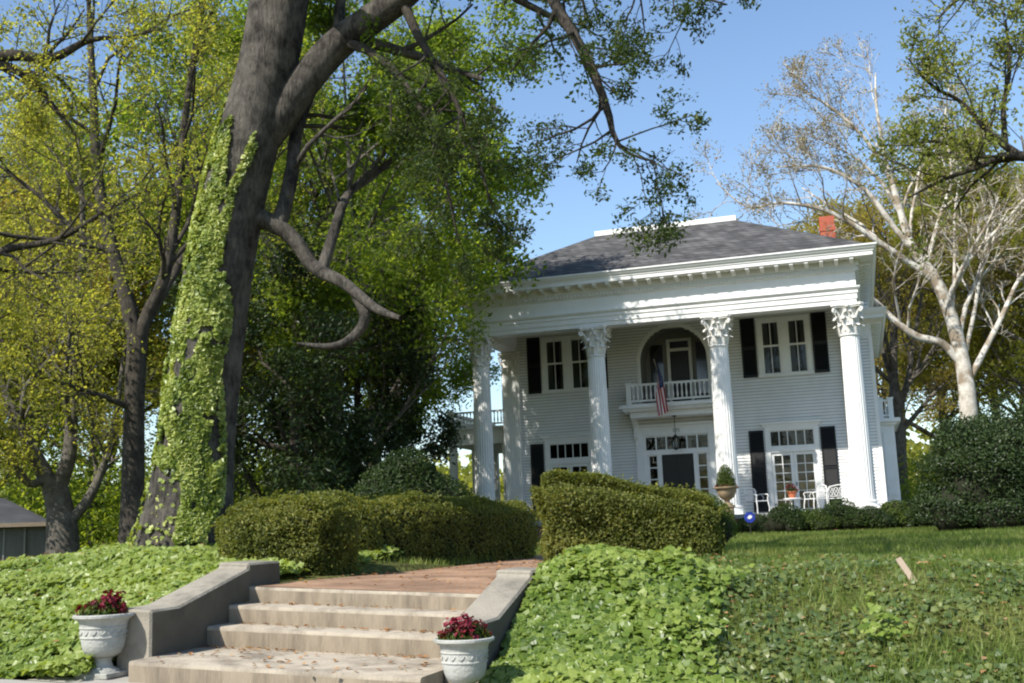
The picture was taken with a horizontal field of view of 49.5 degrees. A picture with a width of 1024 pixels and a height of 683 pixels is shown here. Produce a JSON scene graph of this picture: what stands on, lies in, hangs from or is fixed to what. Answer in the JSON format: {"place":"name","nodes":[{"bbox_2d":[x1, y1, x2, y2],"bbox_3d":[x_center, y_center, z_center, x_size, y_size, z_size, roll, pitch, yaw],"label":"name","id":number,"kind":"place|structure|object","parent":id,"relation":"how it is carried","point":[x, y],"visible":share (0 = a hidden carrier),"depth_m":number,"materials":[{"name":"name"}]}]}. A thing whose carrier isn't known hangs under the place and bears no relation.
{"place":"outdoors","nodes":[
{"label":"outdoors","id":0,"kind":"place"},
{"bbox_2d":[0,679,56,682],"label":"sidewalk","id":1,"kind":"structure","parent":0,"point":[11,681],"depth_m":8.86,"materials":[{"name":"concrete"}]},
{"bbox_2d":[259,554,543,593],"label":"brick path","id":2,"kind":"structure","parent":0,"point":[420,583],"depth_m":11.79,"materials":[{"name":"red brick"}]},
{"bbox_2d":[0,543,1023,676],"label":"fallen leaves","id":3,"kind":"object","parent":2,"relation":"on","point":[425,656],"visible":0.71,"depth_m":9.83,"materials":[{"name":"brown plant"}]},
{"bbox_2d":[0,525,1023,682],"bbox_3d":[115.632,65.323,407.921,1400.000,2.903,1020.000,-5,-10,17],"label":"ground","id":4,"kind":"structure","parent":0,"point":[393,567],"depth_m":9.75,"materials":[{"name":"green plant"}]},
{"bbox_2d":[0,498,45,560],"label":"shed","id":5,"kind":"structure","parent":4,"relation":"on","point":[22,530],"depth_m":29.82,"materials":[{"name":"grey wood"}]},
{"bbox_2d":[4,528,25,559],"bbox_3d":[-13.317,5.526,29.662,0.550,1.050,0.047,2,-10,-23],"label":"door","id":6,"kind":"structure","parent":5,"relation":"in","point":[14,537],"depth_m":29.66,"materials":[{"name":"grey wood"}]},
{"bbox_2d":[0,75,65,442],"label":"woodland tree","id":7,"kind":"object","parent":4,"relation":"on","point":[15,397],"visible":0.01,"depth_m":48.10,"materials":[{"name":"green plant"}]},
{"bbox_2d":[0,291,159,506],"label":"woodland tree","id":8,"kind":"object","parent":4,"relation":"on","point":[42,441],"depth_m":55.31,"materials":[{"name":"green plant"}]},
{"bbox_2d":[0,0,160,501],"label":"woodland tree","id":9,"kind":"object","parent":4,"relation":"on","point":[71,204],"visible":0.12,"depth_m":37.18,"materials":[{"name":"green plant"}]},
{"bbox_2d":[29,676,132,682],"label":"step apron","id":10,"kind":"object","parent":4,"relation":"on","point":[122,679],"visible":0.11,"depth_m":8.94,"materials":[{"name":"concrete"}]},
{"bbox_2d":[72,612,134,679],"bbox_3d":[-3.382,2.512,9.180,0.494,0.511,0.494,-5,-10,17],"label":"garden urn","id":11,"kind":"object","parent":10,"relation":"on","point":[102,638],"visible":0.96,"depth_m":9.04,"materials":[{"name":"stone"}]},
{"bbox_2d":[74,589,128,615],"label":"bedding flowers","id":12,"kind":"object","parent":11,"relation":"in","point":[110,604],"visible":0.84,"depth_m":9.15,"materials":[{"name":"red plant"}]},
{"bbox_2d":[433,635,494,682],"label":"garden urn","id":13,"kind":"object","parent":10,"relation":"on","point":[463,661],"visible":0.94,"depth_m":7.96,"materials":[{"name":"stone"}]},
{"bbox_2d":[436,611,491,646],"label":"bedding flowers","id":14,"kind":"object","parent":13,"relation":"in","point":[467,628],"visible":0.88,"depth_m":8.06,"materials":[{"name":"red plant"}]},
{"bbox_2d":[0,90,171,510],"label":"woodland tree","id":15,"kind":"object","parent":4,"relation":"on","point":[79,429],"visible":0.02,"depth_m":46.14,"materials":[{"name":"green plant"}]},
{"bbox_2d":[0,76,184,555],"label":"forked tree","id":16,"kind":"object","parent":4,"relation":"on","point":[63,515],"visible":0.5,"depth_m":28.84,"materials":[{"name":"green plant"}]},
{"bbox_2d":[0,0,199,384],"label":"side tree","id":17,"kind":"object","parent":4,"relation":"on","point":[46,59],"visible":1,"depth_m":16.08,"materials":[{"name":"green plant"}]},
{"bbox_2d":[0,144,267,546],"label":"woodland tree","id":18,"kind":"object","parent":4,"relation":"on","point":[142,287],"visible":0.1,"depth_m":38.85,"materials":[{"name":"green plant"}]},
{"bbox_2d":[0,0,351,543],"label":"forked tree","id":19,"kind":"object","parent":4,"relation":"on","point":[137,329],"visible":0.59,"depth_m":24.30,"materials":[{"name":"green plant"}]},
{"bbox_2d":[117,560,279,675],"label":"cheek wall","id":20,"kind":"structure","parent":4,"relation":"on","point":[183,618],"depth_m":9.83,"materials":[{"name":"concrete"}]},
{"bbox_2d":[84,57,392,503],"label":"woodland tree","id":21,"kind":"object","parent":4,"relation":"on","point":[339,157],"visible":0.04,"depth_m":42.79,"materials":[{"name":"green plant"}]},
{"bbox_2d":[9,0,555,453],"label":"woodland tree","id":22,"kind":"object","parent":4,"relation":"on","point":[488,268],"visible":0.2,"depth_m":37.68,"materials":[{"name":"green plant"}]},
{"bbox_2d":[211,487,365,575],"bbox_3d":[-2.667,2.382,13.280,1.815,1.258,1.570,-5,-10,17],"label":"clipped hedge","id":23,"kind":"object","parent":4,"relation":"on","point":[320,532],"visible":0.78,"depth_m":12.82,"materials":[{"name":"green plant"}]},
{"bbox_2d":[148,206,439,504],"bbox_3d":[-5.963,0.915,31.188,7.716,10.733,8.456,-5,-10,17],"label":"evergreen tree","id":24,"kind":"object","parent":4,"relation":"on","point":[327,468],"visible":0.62,"depth_m":29.79,"materials":[{"name":"green plant"}]},
{"bbox_2d":[149,94,449,467],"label":"woodland tree","id":25,"kind":"object","parent":4,"relation":"on","point":[363,396],"visible":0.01,"depth_m":46.19,"materials":[{"name":"green plant"}]},
{"bbox_2d":[128,585,479,682],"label":"concrete steps","id":26,"kind":"structure","parent":4,"relation":"on","point":[331,636],"depth_m":9.62,"materials":[{"name":"beige concrete"}]},
{"bbox_2d":[101,0,559,476],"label":"broadleaf tree","id":27,"kind":"object","parent":4,"relation":"on","point":[383,268],"visible":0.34,"depth_m":32.26,"materials":[{"name":"green plant"}]},
{"bbox_2d":[244,232,465,493],"bbox_3d":[-5.428,1.703,36.225,8.238,10.737,7.302,-5,-10,17],"label":"evergreen tree","id":28,"kind":"object","parent":4,"relation":"on","point":[433,448],"visible":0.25,"depth_m":35.30,"materials":[{"name":"green plant"}]},
{"bbox_2d":[243,195,501,473],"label":"woodland tree","id":29,"kind":"object","parent":4,"relation":"on","point":[456,376],"visible":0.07,"depth_m":50.16,"materials":[{"name":"green plant"}]},
{"bbox_2d":[349,447,473,500],"bbox_3d":[-2.509,3.620,24.709,3.601,2.534,2.212,-5,-10,17],"label":"spreading shrub","id":30,"kind":"object","parent":4,"relation":"on","point":[410,473],"visible":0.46,"depth_m":24.30,"materials":[{"name":"green plant"}]},
{"bbox_2d":[310,486,540,563],"bbox_3d":[-1.304,2.924,17.145,1.439,1.347,5.841,-7,-11,28],"label":"clipped hedge","id":31,"kind":"object","parent":4,"relation":"on","point":[409,522],"visible":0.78,"depth_m":16.75,"materials":[{"name":"green plant"}]},
{"bbox_2d":[133,0,761,546],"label":"oak tree","id":32,"kind":"object","parent":4,"relation":"on","point":[275,88],"visible":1,"depth_m":15.12,"materials":[{"name":"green plant"}]},
{"bbox_2d":[127,97,257,545],"bbox_3d":[-4.302,-0.410,15.147,1.855,6.280,1.298,-5,-10,17],"label":"climbing ivy","id":33,"kind":"object","parent":32,"relation":"attached to","point":[185,433],"visible":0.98,"depth_m":14.74,"materials":[{"name":"green plant"}]},
{"bbox_2d":[0,538,913,682],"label":"ground ivy","id":34,"kind":"object","parent":4,"relation":"on","point":[614,652],"visible":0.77,"depth_m":9.58,"materials":[{"name":"green plant"}]},
{"bbox_2d":[1,422,941,538],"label":"woods","id":35,"kind":"object","parent":4,"relation":"on","point":[912,453],"depth_m":82.44,"materials":[{"name":"green plant"}]},
{"bbox_2d":[0,390,946,549],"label":"undergrowth","id":36,"kind":"object","parent":4,"relation":"on","point":[108,535],"visible":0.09,"depth_m":36.86,"materials":[{"name":"green plant"}]},
{"bbox_2d":[442,567,541,682],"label":"cheek wall","id":37,"kind":"structure","parent":4,"relation":"on","point":[495,605],"depth_m":9.28,"materials":[{"name":"concrete"}]},
{"bbox_2d":[528,466,727,562],"bbox_3d":[1.521,2.302,14.613,2.588,1.391,1.393,-3,-10,2],"label":"clipped hedge","id":38,"kind":"object","parent":4,"relation":"on","point":[609,510],"visible":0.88,"depth_m":14.15,"materials":[{"name":"green plant"}]},
{"bbox_2d":[443,215,900,538],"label":"mansion","id":39,"kind":"structure","parent":4,"relation":"on","point":[761,345],"depth_m":41.31,"materials":[{"name":"white paint"}]},
{"bbox_2d":[541,335,588,393],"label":"window","id":40,"kind":"structure","parent":39,"relation":"in","point":[564,361],"depth_m":44.56,"materials":[{"name":"white paint"}]},
{"bbox_2d":[653,359,667,415],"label":"flag","id":41,"kind":"object","parent":39,"relation":"attached to","point":[661,403],"visible":1,"depth_m":41.10,"materials":[{"name":"multicoloured fabric"}]},
{"bbox_2d":[671,415,679,449],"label":"hanging lantern","id":42,"kind":"object","parent":39,"relation":"hanging from","point":[674,446],"visible":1,"depth_m":41.78,"materials":[{"name":"metal"}]},
{"bbox_2d":[744,487,769,513],"bbox_3d":[8.536,5.551,38.755,0.653,0.943,0.655,4,-12,-34],"label":"garden chair","id":43,"kind":"object","parent":39,"relation":"on","point":[753,495],"visible":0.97,"depth_m":38.82,"materials":[{"name":"white metal"}]},
{"bbox_2d":[755,314,814,376],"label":"window","id":44,"kind":"structure","parent":39,"relation":"in","point":[783,343],"depth_m":42.04,"materials":[{"name":"white paint"}]},
{"bbox_2d":[784,498,800,507],"bbox_3d":[9.861,5.750,38.926,0.620,0.510,0.620,-5,-10,17],"label":"plant table","id":45,"kind":"object","parent":39,"relation":"on","point":[791,500],"visible":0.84,"depth_m":38.82,"materials":[{"name":"white metal"}]},
{"bbox_2d":[787,491,796,497],"bbox_3d":[9.847,5.378,38.990,0.350,0.243,0.350,-5,-10,17],"label":"terracotta pot","id":46,"kind":"object","parent":45,"relation":"on","point":[791,494],"visible":1,"depth_m":38.88,"materials":[{"name":"ceramic"}]},
{"bbox_2d":[786,484,798,491],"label":"potted plant","id":47,"kind":"object","parent":46,"relation":"on","point":[789,487],"visible":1,"depth_m":38.95,"materials":[{"name":"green plant"}]},
{"bbox_2d":[803,484,827,508],"bbox_3d":[10.516,5.409,38.361,0.655,0.943,0.653,1,-10,-18],"label":"garden chair","id":48,"kind":"object","parent":39,"relation":"on","point":[819,491],"visible":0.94,"depth_m":38.45,"materials":[{"name":"white metal"}]},
{"bbox_2d":[827,484,850,501],"bbox_3d":[11.487,5.482,39.006,0.833,0.943,0.655,-6,-10,20],"label":"garden settee","id":49,"kind":"object","parent":39,"relation":"on","point":[848,494],"visible":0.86,"depth_m":39.25,"materials":[{"name":"white metal"}]},
{"bbox_2d":[665,486,738,546],"bbox_3d":[2.195,2.471,15.046,1.686,1.039,1.054,-5,-10,17],"label":"dark boxwood","id":50,"kind":"object","parent":4,"relation":"on","point":[728,526],"visible":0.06,"depth_m":14.77,"materials":[{"name":"green plant"}]},
{"bbox_2d":[713,486,738,519],"bbox_3d":[7.041,5.494,36.201,0.840,1.500,0.840,-5,-10,17],"label":"stone planter","id":51,"kind":"object","parent":4,"relation":"on","point":[726,494],"visible":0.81,"depth_m":36.05,"materials":[{"name":"beige stone"}]},
{"bbox_2d":[716,464,736,486],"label":"boxwood","id":52,"kind":"object","parent":51,"relation":"in","point":[725,473],"visible":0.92,"depth_m":36.24,"materials":[{"name":"green plant"}]},
{"bbox_2d":[730,520,741,534],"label":"porch shrub","id":53,"kind":"object","parent":4,"relation":"on","point":[739,527],"visible":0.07,"depth_m":35.11,"materials":[{"name":"green plant"}]},
{"bbox_2d":[744,512,754,532],"bbox_3d":[7.021,5.409,32.705,0.305,0.752,0.038,-3,-10,3],"label":"yard sign","id":54,"kind":"object","parent":4,"relation":"on","point":[749,517],"visible":0.92,"depth_m":32.72,"materials":[{"name":"metal"}]},
{"bbox_2d":[737,514,770,532],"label":"porch shrub","id":55,"kind":"object","parent":4,"relation":"on","point":[759,523],"visible":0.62,"depth_m":35.12,"materials":[{"name":"green plant"}]},
{"bbox_2d":[767,502,807,532],"bbox_3d":[8.609,5.572,34.769,1.254,1.095,1.063,-5,-10,17],"label":"porch shrub","id":56,"kind":"object","parent":4,"relation":"on","point":[783,518],"visible":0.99,"depth_m":34.50,"materials":[{"name":"green plant"}]},
{"bbox_2d":[795,508,840,531],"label":"porch shrub","id":57,"kind":"object","parent":4,"relation":"on","point":[816,519],"visible":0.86,"depth_m":34.32,"materials":[{"name":"green plant"}]},
{"bbox_2d":[642,551,1023,682],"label":"sparse ivy","id":58,"kind":"object","parent":4,"relation":"on","point":[832,634],"visible":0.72,"depth_m":9.38,"materials":[{"name":"green plant"}]},
{"bbox_2d":[820,496,855,530],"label":"porch shrub","id":59,"kind":"object","parent":4,"relation":"on","point":[838,509],"visible":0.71,"depth_m":34.46,"materials":[{"name":"green plant"}]},
{"bbox_2d":[683,31,1023,421],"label":"sycamore tree","id":60,"kind":"object","parent":4,"relation":"on","point":[956,350],"visible":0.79,"depth_m":48.36,"materials":[{"name":"white plant"}]},
{"bbox_2d":[843,505,898,529],"bbox_3d":[10.992,5.448,34.004,1.614,0.888,1.314,-5,-10,17],"label":"porch shrub","id":61,"kind":"object","parent":4,"relation":"on","point":[865,517],"visible":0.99,"depth_m":33.68,"materials":[{"name":"green plant"}]},
{"bbox_2d":[808,159,985,499],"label":"bare tree","id":62,"kind":"object","parent":4,"relation":"on","point":[892,380],"visible":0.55,"depth_m":52.04,"materials":[{"name":"plant"}]},
{"bbox_2d":[880,499,919,528],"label":"porch shrub","id":63,"kind":"object","parent":4,"relation":"on","point":[898,510],"visible":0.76,"depth_m":33.73,"materials":[{"name":"green plant"}]},
{"bbox_2d":[784,162,1023,475],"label":"woodland tree","id":64,"kind":"object","parent":4,"relation":"on","point":[808,227],"visible":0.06,"depth_m":65.76,"materials":[{"name":"green plant"}]},
{"bbox_2d":[896,557,917,581],"bbox_3d":[3.830,2.230,10.753,0.060,0.315,0.020,-27,-40,1],"label":"wooden stake","id":65,"kind":"object","parent":4,"relation":"on","point":[903,565],"visible":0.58,"depth_m":10.77,"materials":[{"name":"beige wood"}]},
{"bbox_2d":[814,187,1021,453],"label":"woodland tree","id":66,"kind":"object","parent":4,"relation":"on","point":[884,394],"visible":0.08,"depth_m":58.80,"materials":[{"name":"green plant"}]},
{"bbox_2d":[904,493,935,527],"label":"porch shrub","id":67,"kind":"object","parent":4,"relation":"on","point":[909,501],"visible":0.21,"depth_m":33.75,"materials":[{"name":"green plant"}]},
{"bbox_2d":[845,0,1023,277],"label":"edge tree","id":68,"kind":"object","parent":4,"relation":"on","point":[1009,155],"visible":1,"depth_m":20.76,"materials":[{"name":"green plant"}]},
{"bbox_2d":[868,36,1023,410],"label":"woodland tree","id":69,"kind":"object","parent":4,"relation":"on","point":[1018,343],"visible":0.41,"depth_m":55.69,"materials":[{"name":"green plant"}]},
{"bbox_2d":[873,89,1023,430],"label":"woodland tree","id":70,"kind":"object","parent":4,"relation":"on","point":[983,389],"visible":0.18,"depth_m":57.37,"materials":[{"name":"green plant"}]},
{"bbox_2d":[888,256,1023,430],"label":"woodland tree","id":71,"kind":"object","parent":4,"relation":"on","point":[927,414],"visible":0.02,"depth_m":79.97,"materials":[{"name":"green plant"}]},
{"bbox_2d":[906,394,1023,531],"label":"holly bush","id":72,"kind":"object","parent":4,"relation":"on","point":[982,466],"visible":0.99,"depth_m":27.95,"materials":[{"name":"green plant"}]},
{"bbox_2d":[0,0,1023,483],"label":"sky","id":73,"kind":"structure","parent":0,"point":[744,50],"materials":[{"name":"blue"}]}
]}

